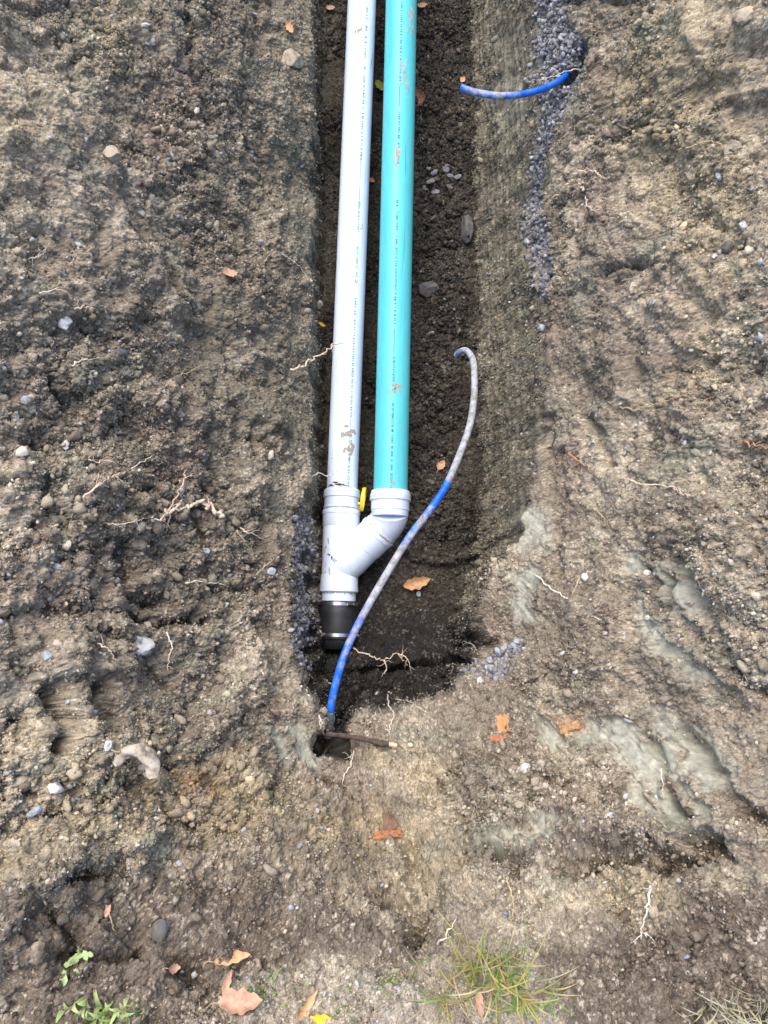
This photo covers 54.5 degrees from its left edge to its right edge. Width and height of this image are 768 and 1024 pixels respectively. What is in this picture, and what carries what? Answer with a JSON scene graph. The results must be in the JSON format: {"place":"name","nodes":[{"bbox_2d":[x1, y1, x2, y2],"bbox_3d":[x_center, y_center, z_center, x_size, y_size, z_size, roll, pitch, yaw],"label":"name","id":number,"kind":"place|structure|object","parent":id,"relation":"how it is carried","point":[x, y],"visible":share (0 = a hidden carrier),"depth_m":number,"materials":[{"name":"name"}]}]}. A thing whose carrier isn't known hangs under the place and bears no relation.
{"place":"outdoors","nodes":[
{"label":"outdoors","id":0,"kind":"place"},
{"bbox_2d":[0,0,767,1023],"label":"ground","id":1,"kind":"structure","parent":0,"point":[636,756],"depth_m":1.85,"materials":[{"name":"soil"}]},
{"bbox_2d":[10,411,18,422],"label":"stone","id":2,"kind":"object","parent":1,"relation":"on","point":[14,417],"visible":0.99,"depth_m":1.65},
{"bbox_2d":[20,396,31,405],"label":"stone","id":3,"kind":"object","parent":1,"relation":"on","point":[25,400],"visible":1,"depth_m":1.67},
{"bbox_2d":[26,806,41,816],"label":"stone","id":4,"kind":"object","parent":1,"relation":"on","point":[34,811],"visible":1,"depth_m":1.43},
{"bbox_2d":[26,941,44,962],"bbox_3d":[-0.650,0.820,1.390,0.029,0.030,0.035,0,78,0],"label":"stone","id":5,"kind":"object","parent":1,"relation":"on","point":[37,949],"visible":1,"depth_m":1.38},
{"bbox_2d":[27,245,47,265],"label":"root","id":6,"kind":"object","parent":1,"relation":"on","point":[32,258],"visible":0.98,"depth_m":1.77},
{"bbox_2d":[42,650,51,661],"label":"stone","id":7,"kind":"object","parent":1,"relation":"on","point":[46,655],"visible":1,"depth_m":1.54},
{"bbox_2d":[46,592,54,602],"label":"stone","id":8,"kind":"object","parent":1,"relation":"on","point":[50,598],"visible":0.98,"depth_m":1.61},
{"bbox_2d":[48,782,63,793],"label":"stone","id":9,"kind":"object","parent":1,"relation":"on","point":[56,788],"visible":1,"depth_m":1.46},
{"bbox_2d":[51,563,61,569],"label":"stone","id":10,"kind":"object","parent":1,"relation":"on","point":[56,566],"visible":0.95,"depth_m":1.58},
{"bbox_2d":[61,440,68,449],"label":"stone","id":11,"kind":"object","parent":1,"relation":"on","point":[66,447],"visible":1,"depth_m":1.75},
{"bbox_2d":[58,315,72,329],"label":"stone","id":12,"kind":"object","parent":1,"relation":"on","point":[65,322],"visible":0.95,"depth_m":1.75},
{"bbox_2d":[61,948,92,985],"bbox_3d":[-0.582,0.861,1.441,0.079,0.094,0.035,-39,81,-8],"label":"weed","id":13,"kind":"object","parent":1,"relation":"on","point":[75,958],"visible":0.98,"depth_m":1.42,"materials":[{"name":"plant"}]},
{"bbox_2d":[73,297,94,309],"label":"root","id":14,"kind":"object","parent":1,"relation":"on","point":[78,307],"visible":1,"depth_m":1.76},
{"bbox_2d":[71,357,99,365],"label":"root","id":15,"kind":"object","parent":1,"relation":"on","point":[75,362],"visible":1,"depth_m":1.75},
{"bbox_2d":[56,990,133,1023],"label":"weed","id":16,"kind":"object","parent":1,"relation":"on","point":[99,1016],"visible":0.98,"depth_m":1.38,"materials":[{"name":"plant"}]},
{"bbox_2d":[88,449,115,462],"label":"root","id":17,"kind":"object","parent":1,"relation":"on","point":[98,460],"visible":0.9,"depth_m":1.75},
{"bbox_2d":[97,634,113,656],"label":"root","id":18,"kind":"object","parent":1,"relation":"on","point":[101,645],"visible":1,"depth_m":1.61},
{"bbox_2d":[104,904,110,916],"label":"fallen leaf","id":19,"kind":"object","parent":1,"relation":"on","point":[107,911],"visible":1,"depth_m":1.45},
{"bbox_2d":[104,740,111,750],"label":"stone","id":20,"kind":"object","parent":1,"relation":"on","point":[108,746],"visible":1,"depth_m":1.49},
{"bbox_2d":[103,145,120,161],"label":"stone","id":21,"kind":"object","parent":1,"relation":"on","point":[111,153],"visible":1,"depth_m":1.95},
{"bbox_2d":[82,455,154,497],"bbox_3d":[-0.610,-0.081,1.769,0.035,0.244,0.182,26,79,5],"label":"root","id":22,"kind":"object","parent":1,"relation":"on","point":[94,488],"visible":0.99,"depth_m":1.66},
{"bbox_2d":[115,348,128,356],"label":"stone","id":23,"kind":"object","parent":1,"relation":"on","point":[124,353],"visible":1,"depth_m":1.84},
{"bbox_2d":[113,743,159,778],"bbox_3d":[-0.498,0.503,1.519,0.102,0.037,0.061,19,79,4],"label":"stone","id":24,"kind":"object","parent":1,"relation":"on","point":[145,754],"visible":0.99,"depth_m":1.51,"materials":[{"name":"stone"}]},
{"bbox_2d":[116,1004,156,1023],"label":"grass clump","id":25,"kind":"object","parent":1,"relation":"on","point":[134,1012],"visible":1,"depth_m":1.38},
{"bbox_2d":[134,636,154,654],"bbox_3d":[-0.564,0.309,1.737,0.049,0.046,0.045,43,81,8],"label":"stone","id":26,"kind":"object","parent":1,"relation":"on","point":[145,645],"visible":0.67,"depth_m":1.73,"materials":[{"name":"stone"}]},
{"bbox_2d":[151,919,168,941],"bbox_3d":[-0.439,0.822,1.462,0.034,0.025,0.043,0,78,0],"label":"stone","id":27,"kind":"object","parent":1,"relation":"on","point":[159,931],"visible":1,"depth_m":1.46,"materials":[{"name":"stone"}]},
{"bbox_2d":[107,472,224,536],"bbox_3d":[-0.516,0.000,1.859,0.137,0.298,0.225,31,80,6],"label":"branched root","id":28,"kind":"object","parent":1,"relation":"on","point":[218,513],"visible":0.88,"depth_m":1.91,"materials":[{"name":"plant"}]},
{"bbox_2d":[166,632,172,670],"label":"root","id":29,"kind":"object","parent":1,"relation":"on","point":[170,650],"visible":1,"depth_m":1.77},
{"bbox_2d":[162,963,180,973],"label":"fallen leaf","id":30,"kind":"object","parent":1,"relation":"on","point":[173,968],"visible":1,"depth_m":1.45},
{"bbox_2d":[165,363,202,385],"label":"root","id":31,"kind":"object","parent":1,"relation":"on","point":[187,372],"visible":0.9,"depth_m":2.06,"materials":[{"name":"plant"}]},
{"bbox_2d":[171,1002,218,1023],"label":"grass clump","id":32,"kind":"object","parent":1,"relation":"on","point":[194,1013],"visible":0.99,"depth_m":1.40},
{"bbox_2d":[185,580,225,588],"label":"root","id":33,"kind":"object","parent":1,"relation":"on","point":[200,581],"visible":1,"depth_m":1.91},
{"bbox_2d":[207,709,215,714],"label":"stone","id":34,"kind":"object","parent":1,"relation":"on","point":[210,711],"visible":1,"depth_m":1.76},
{"bbox_2d":[202,950,250,965],"bbox_3d":[-0.314,0.889,1.483,0.095,0.019,0.026,0,78,0],"label":"fallen leaf","id":35,"kind":"object","parent":1,"relation":"on","point":[239,955],"visible":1,"depth_m":1.49,"materials":[{"name":"plant"}]},
{"bbox_2d":[221,969,231,995],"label":"fallen leaf","id":36,"kind":"object","parent":1,"relation":"on","point":[227,981],"visible":0.9,"depth_m":1.45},
{"bbox_2d":[217,267,236,276],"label":"fallen leaf","id":37,"kind":"object","parent":1,"relation":"on","point":[229,272],"visible":1,"depth_m":2.22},
{"bbox_2d":[204,987,262,1014],"bbox_3d":[-0.283,0.921,1.400,0.112,0.036,0.037,0,78,0],"label":"fallen leaf","id":38,"kind":"object","parent":1,"relation":"on","point":[242,1001],"visible":1,"depth_m":1.41,"materials":[{"name":"plant"}]},
{"bbox_2d":[238,526,264,539],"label":"root","id":39,"kind":"object","parent":1,"relation":"on","point":[250,532],"visible":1,"depth_m":2.07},
{"bbox_2d":[254,958,261,968],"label":"stone","id":40,"kind":"object","parent":1,"relation":"on","point":[258,961],"visible":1,"depth_m":1.50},
{"bbox_2d":[249,984,277,1001],"bbox_3d":[-0.237,0.924,1.434,0.065,0.054,0.040,-35,80,-7],"label":"grass clump","id":41,"kind":"object","parent":1,"relation":"on","point":[261,990],"visible":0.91,"depth_m":1.44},
{"bbox_2d":[267,567,275,574],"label":"stone","id":42,"kind":"object","parent":1,"relation":"on","point":[271,570],"visible":1,"depth_m":2.09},
{"bbox_2d":[265,968,281,987],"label":"grass clump","id":43,"kind":"object","parent":1,"relation":"on","point":[272,977],"visible":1,"depth_m":1.46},
{"bbox_2d":[247,979,325,1014],"bbox_3d":[-0.181,0.933,1.430,0.145,0.082,0.062,10,78,2],"label":"grass clump","id":44,"kind":"object","parent":1,"relation":"on","point":[286,1005],"visible":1,"depth_m":1.43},
{"bbox_2d":[284,19,293,32],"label":"fallen leaf","id":45,"kind":"object","parent":1,"relation":"on","point":[289,26],"visible":1,"depth_m":2.53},
{"bbox_2d":[281,48,303,68],"bbox_3d":[-0.313,-1.541,2.537,0.064,0.054,0.076,36,80,7],"label":"stone","id":46,"kind":"object","parent":1,"relation":"on","point":[291,57],"visible":0.94,"depth_m":2.52,"materials":[{"name":"stone"}]},
{"bbox_2d":[294,971,300,981],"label":"stone","id":47,"kind":"object","parent":1,"relation":"on","point":[297,975],"visible":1,"depth_m":1.46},
{"bbox_2d":[295,989,317,1023],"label":"fallen leaf","id":48,"kind":"object","parent":1,"relation":"on","point":[308,1004],"visible":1,"depth_m":1.42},
{"bbox_2d":[310,1013,330,1023],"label":"fallen leaf","id":49,"kind":"object","parent":1,"relation":"on","point":[318,1018],"visible":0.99,"depth_m":1.41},
{"bbox_2d":[290,337,352,370],"bbox_3d":[-0.201,-0.514,2.433,0.242,0.073,0.032,-38,81,-7],"label":"root","id":50,"kind":"object","parent":1,"relation":"on","point":[299,365],"visible":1,"depth_m":2.42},
{"bbox_2d":[321,640,353,648],"bbox_3d":[-0.154,0.432,2.465,0.113,0.114,0.045,0,78,0],"label":"old sewer pipe","id":51,"kind":"object","parent":1,"relation":"on","point":[332,644],"visible":0.48,"depth_m":2.41,"materials":[{"name":"black plastic"}]},
{"bbox_2d":[319,601,359,639],"bbox_3d":[-0.150,0.360,2.476,0.141,0.138,0.134,0,78,0],"label":"rubber coupling","id":52,"kind":"object","parent":1,"relation":"on","point":[338,619],"visible":0.75,"depth_m":2.42,"materials":[{"name":"rubber"}]},
{"bbox_2d":[322,591,355,600],"bbox_3d":[-0.151,0.288,2.487,0.115,0.117,0.063,0,78,0],"label":"pipe stub","id":53,"kind":"object","parent":52,"relation":"in","point":[337,596],"visible":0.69,"depth_m":2.44,"materials":[{"name":"plastic"}]},
{"bbox_2d":[319,506,392,593],"bbox_3d":[-0.092,0.130,2.491,0.246,0.184,0.293,0,78,0],"label":"wye fitting","id":54,"kind":"object","parent":53,"relation":"attached to","point":[353,548],"visible":0.96,"depth_m":2.45,"materials":[{"name":"plastic"}]},
{"bbox_2d":[359,487,366,511],"bbox_3d":[-0.071,-0.042,2.514,0.012,0.082,0.085,9,78,2],"label":"plastic ring","id":55,"kind":"object","parent":54,"relation":"attached to","point":[362,499],"visible":1,"depth_m":2.48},
{"bbox_2d":[366,488,410,543],"bbox_3d":[0.008,0.023,2.460,0.162,0.175,0.187,0,78,0],"label":"elbow fitting","id":56,"kind":"object","parent":54,"relation":"attached to","point":[387,518],"visible":1,"depth_m":2.41,"materials":[{"name":"plastic"}]},
{"bbox_2d":[373,0,416,489],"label":"sewer pipe","id":57,"kind":"object","parent":56,"relation":"on","point":[393,360],"visible":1,"depth_m":2.53,"materials":[{"name":"teal plastic"}]},
{"bbox_2d":[316,980,375,1020],"bbox_3d":[-0.073,0.925,1.414,0.121,0.084,0.064,-16,78,-3],"label":"grass clump","id":58,"kind":"object","parent":1,"relation":"on","point":[334,1000],"visible":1,"depth_m":1.41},
{"bbox_2d":[342,749,354,785],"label":"root","id":59,"kind":"object","parent":1,"relation":"on","point":[350,763],"visible":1,"depth_m":1.92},
{"bbox_2d":[327,0,375,488],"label":"drain pipe","id":60,"kind":"object","parent":1,"relation":"on","point":[345,410],"visible":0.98,"depth_m":2.60,"materials":[{"name":"white plastic"}]},
{"bbox_2d":[311,468,338,477],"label":"root","id":61,"kind":"object","parent":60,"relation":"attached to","point":[325,475],"visible":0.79,"depth_m":2.42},
{"bbox_2d":[323,486,359,509],"bbox_3d":[-0.143,-0.036,2.535,0.126,0.128,0.089,0,78,0],"label":"pipe adapter","id":62,"kind":"object","parent":60,"relation":"attached to","point":[343,497],"visible":0.91,"depth_m":2.48,"materials":[{"name":"plastic"}]},
{"bbox_2d":[326,732,397,747],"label":"broken root","id":63,"kind":"object","parent":1,"relation":"on","point":[377,742],"visible":1,"depth_m":1.94,"materials":[{"name":"brown wood"}]},
{"bbox_2d":[319,630,407,665],"bbox_3d":[-0.067,0.445,2.433,0.309,0.091,0.051,16,78,3],"label":"root","id":64,"kind":"object","parent":1,"relation":"on","point":[369,654],"visible":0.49,"depth_m":2.44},
{"bbox_2d":[375,80,383,89],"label":"fallen leaf","id":65,"kind":"object","parent":1,"relation":"on","point":[379,84],"visible":0.77,"depth_m":2.91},
{"bbox_2d":[0,1,766,1023],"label":"pebbles","id":66,"kind":"object","parent":1,"relation":"on","point":[300,845],"visible":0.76,"depth_m":1.75,"materials":[{"name":"stone"}]},
{"bbox_2d":[0,0,767,1023],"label":"soil clods","id":67,"kind":"object","parent":1,"relation":"on","point":[76,772],"visible":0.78,"depth_m":1.74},
{"bbox_2d":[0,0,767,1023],"bbox_3d":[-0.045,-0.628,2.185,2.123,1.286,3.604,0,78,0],"label":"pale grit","id":68,"kind":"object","parent":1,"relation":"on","point":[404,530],"visible":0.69,"depth_m":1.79,"materials":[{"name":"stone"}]},
{"bbox_2d":[373,829,402,840],"bbox_3d":[0.009,0.770,1.776,0.073,0.018,0.021,-8,78,-2],"label":"brick fragment","id":69,"kind":"object","parent":1,"relation":"on","point":[379,835],"visible":1,"depth_m":1.77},
{"bbox_2d":[380,810,400,830],"bbox_3d":[0.017,0.746,1.801,0.056,0.017,0.052,0,78,0],"label":"brick fragment","id":70,"kind":"object","parent":1,"relation":"on","point":[390,822],"visible":0.99,"depth_m":1.80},
{"bbox_2d":[387,694,394,735],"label":"root","id":71,"kind":"object","parent":1,"relation":"on","point":[390,710],"visible":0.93,"depth_m":2.04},
{"bbox_2d":[324,347,477,738],"bbox_3d":[0.098,0.042,2.359,0.149,0.375,1.379,19,79,4],"label":"water hose","id":72,"kind":"object","parent":1,"relation":"on","point":[392,564],"visible":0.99,"depth_m":2.18,"materials":[{"name":"blue plastic"}]},
{"bbox_2d":[372,958,441,1011],"bbox_3d":[0.046,0.892,1.421,0.142,0.111,0.088,0,78,0],"label":"grass clump","id":73,"kind":"object","parent":1,"relation":"on","point":[388,981],"visible":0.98,"depth_m":1.43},
{"bbox_2d":[403,576,430,589],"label":"fallen leaf","id":74,"kind":"object","parent":1,"relation":"on","point":[413,583],"visible":1,"depth_m":2.60,"materials":[{"name":"plant"}]},
{"bbox_2d":[415,86,425,107],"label":"fallen leaf","id":75,"kind":"object","parent":1,"relation":"on","point":[420,95],"visible":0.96,"depth_m":2.90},
{"bbox_2d":[419,281,438,296],"bbox_3d":[0.166,-0.829,2.775,0.073,0.050,0.055,-11,78,-2],"label":"stone","id":76,"kind":"object","parent":1,"relation":"on","point":[426,289],"visible":1,"depth_m":2.76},
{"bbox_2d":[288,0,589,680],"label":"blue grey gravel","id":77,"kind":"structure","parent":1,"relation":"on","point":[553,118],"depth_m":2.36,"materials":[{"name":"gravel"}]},
{"bbox_2d":[436,460,444,470],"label":"fallen leaf","id":78,"kind":"object","parent":1,"relation":"on","point":[440,465],"visible":1,"depth_m":2.68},
{"bbox_2d":[442,164,448,172],"bbox_3d":[0.238,-1.320,2.861,0.026,0.012,0.035,0,78,0],"label":"stone chip","id":79,"kind":"object","parent":1,"relation":"on","point":[445,169],"visible":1,"depth_m":2.86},
{"bbox_2d":[398,968,493,1023],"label":"grass clump","id":80,"kind":"object","parent":1,"relation":"on","point":[441,1002],"visible":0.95,"depth_m":1.36,"materials":[{"name":"plant"}]},
{"bbox_2d":[436,919,459,944],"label":"root","id":81,"kind":"object","parent":1,"relation":"on","point":[439,941],"visible":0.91,"depth_m":1.50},
{"bbox_2d":[461,214,472,242],"bbox_3d":[0.314,-1.069,2.811,0.048,0.049,0.114,0,78,0],"label":"stone","id":82,"kind":"object","parent":1,"relation":"on","point":[467,228],"visible":1,"depth_m":2.80,"materials":[{"name":"stone"}]},
{"bbox_2d":[475,990,484,1016],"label":"fallen leaf","id":83,"kind":"object","parent":1,"relation":"on","point":[479,1000],"visible":0.91,"depth_m":1.38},
{"bbox_2d":[486,656,492,662],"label":"cobble","id":84,"kind":"object","parent":1,"relation":"on","point":[489,659],"visible":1,"depth_m":2.05,"materials":[{"name":"grey stone"}]},
{"bbox_2d":[403,905,581,1023],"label":"grass clump","id":85,"kind":"object","parent":1,"relation":"on","point":[476,970],"visible":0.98,"depth_m":1.38,"materials":[{"name":"plant"}]},
{"bbox_2d":[495,647,500,655],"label":"cobble","id":86,"kind":"object","parent":1,"relation":"on","point":[497,651],"visible":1,"depth_m":2.05,"materials":[{"name":"grey stone"}]},
{"bbox_2d":[490,734,508,741],"bbox_3d":[0.286,0.558,1.841,0.048,0.012,0.018,-3,78,-1],"label":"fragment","id":87,"kind":"object","parent":1,"relation":"on","point":[495,738],"visible":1,"depth_m":1.84,"materials":[{"name":"orange wood"}]},
{"bbox_2d":[495,714,508,732],"bbox_3d":[0.298,0.532,1.876,0.030,0.015,0.049,-6,78,-1],"label":"wood splinter","id":88,"kind":"object","parent":1,"relation":"on","point":[502,722],"visible":1,"depth_m":1.87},
{"bbox_2d":[500,645,506,652],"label":"cobble","id":89,"kind":"object","parent":1,"relation":"on","point":[503,649],"visible":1,"depth_m":2.04,"materials":[{"name":"grey stone"}]},
{"bbox_2d":[460,927,547,985],"bbox_3d":[0.220,0.815,1.386,0.171,0.178,0.113,0,78,0],"label":"grass clump","id":90,"kind":"object","parent":1,"relation":"on","point":[512,960],"visible":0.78,"depth_m":1.39,"materials":[{"name":"plant"}]},
{"bbox_2d":[504,879,514,930],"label":"root","id":91,"kind":"object","parent":1,"relation":"on","point":[512,900],"visible":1,"depth_m":1.53,"materials":[{"name":"plant"}]},
{"bbox_2d":[508,642,516,648],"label":"cobble","id":92,"kind":"object","parent":1,"relation":"on","point":[512,645],"visible":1,"depth_m":2.04,"materials":[{"name":"grey stone"}]},
{"bbox_2d":[460,71,571,99],"bbox_3d":[0.461,-1.343,2.350,0.466,0.140,0.129,-28,79,-6],"label":"water hose","id":93,"kind":"object","parent":1,"relation":"on","point":[561,79],"visible":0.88,"depth_m":2.28,"materials":[{"name":"plastic"}]},
{"bbox_2d":[517,763,531,772],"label":"stone","id":94,"kind":"object","parent":1,"relation":"on","point":[524,766],"visible":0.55,"depth_m":1.75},
{"bbox_2d":[494,955,579,1023],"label":"grass clump","id":95,"kind":"object","parent":1,"relation":"on","point":[533,1009],"visible":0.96,"depth_m":1.34,"materials":[{"name":"plant"}]},
{"bbox_2d":[518,183,568,236],"bbox_3d":[0.495,-0.942,2.346,0.097,0.321,0.029,28,79,6],"label":"root","id":96,"kind":"object","parent":1,"relation":"on","point":[564,187],"visible":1,"depth_m":2.30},
{"bbox_2d":[539,68,580,80],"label":"root","id":97,"kind":"object","parent":1,"relation":"on","point":[561,73],"visible":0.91,"depth_m":2.27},
{"bbox_2d":[534,573,600,619],"bbox_3d":[0.463,0.220,1.919,0.018,0.219,0.182,-38,81,-7],"label":"root","id":98,"kind":"object","parent":1,"relation":"on","point":[554,590],"visible":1,"depth_m":1.95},
{"bbox_2d":[558,720,580,733],"bbox_3d":[0.447,0.517,1.791,0.054,0.020,0.022,-18,79,-4],"label":"clay lump","id":99,"kind":"object","parent":1,"relation":"on","point":[572,726],"visible":1,"depth_m":1.79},
{"bbox_2d":[567,452,596,476],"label":"root","id":100,"kind":"object","parent":1,"relation":"on","point":[571,455],"visible":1,"depth_m":2.03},
{"bbox_2d":[581,573,587,580],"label":"stone","id":101,"kind":"object","parent":1,"relation":"on","point":[584,576],"visible":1,"depth_m":1.89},
{"bbox_2d":[572,162,608,178],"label":"root","id":102,"kind":"object","parent":1,"relation":"on","point":[584,171],"visible":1,"depth_m":2.17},
{"bbox_2d":[629,884,653,944],"bbox_3d":[0.505,0.779,1.438,0.041,0.049,0.121,11,78,2],"label":"root","id":103,"kind":"object","parent":1,"relation":"on","point":[648,903],"visible":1,"depth_m":1.43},
{"bbox_2d":[646,434,654,442],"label":"stone","id":104,"kind":"object","parent":1,"relation":"on","point":[650,438],"visible":1,"depth_m":1.89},
{"bbox_2d":[607,393,695,410],"bbox_3d":[0.661,-0.275,1.875,0.151,0.244,0.033,27,79,6],"label":"root","id":105,"kind":"object","parent":1,"relation":"on","point":[651,405],"visible":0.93,"depth_m":1.88,"materials":[{"name":"plant"}]},
{"bbox_2d":[628,478,687,497],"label":"root","id":106,"kind":"object","parent":1,"relation":"on","point":[633,481],"visible":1,"depth_m":1.80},
{"bbox_2d":[672,506,715,514],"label":"root","id":107,"kind":"object","parent":1,"relation":"on","point":[684,508],"visible":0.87,"depth_m":1.69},
{"bbox_2d":[677,138,723,150],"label":"root","id":108,"kind":"object","parent":1,"relation":"on","point":[699,143],"visible":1,"depth_m":1.86,"materials":[{"name":"plant"}]},
{"bbox_2d":[673,978,761,1023],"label":"grass clump","id":109,"kind":"object","parent":1,"relation":"on","point":[739,1019],"visible":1,"depth_m":1.32,"materials":[{"name":"plant"}]},
{"bbox_2d":[716,172,721,180],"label":"stone","id":110,"kind":"object","parent":1,"relation":"on","point":[718,177],"visible":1,"depth_m":1.81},
{"bbox_2d":[721,241,733,252],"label":"stone","id":111,"kind":"object","parent":1,"relation":"on","point":[727,246],"visible":1,"depth_m":1.73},
{"bbox_2d":[727,139,742,149],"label":"stone","id":112,"kind":"object","parent":1,"relation":"on","point":[732,144],"visible":1,"depth_m":1.78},
{"bbox_2d":[730,6,752,26],"bbox_3d":[0.843,-1.159,1.741,0.053,0.041,0.043,0,78,0],"label":"stone","id":113,"kind":"object","parent":1,"relation":"on","point":[741,17],"visible":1,"depth_m":1.73,"materials":[{"name":"stone"}]},
{"bbox_2d":[739,220,747,230],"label":"stone","id":114,"kind":"object","parent":1,"relation":"on","point":[743,224],"visible":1,"depth_m":1.70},
{"bbox_2d":[742,439,767,448],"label":"root","id":115,"kind":"object","parent":1,"relation":"on","point":[745,441],"visible":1,"depth_m":1.61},
{"bbox_2d":[745,1000,767,1023],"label":"grass clump","id":116,"kind":"object","parent":1,"relation":"on","point":[761,1021],"visible":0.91,"depth_m":1.33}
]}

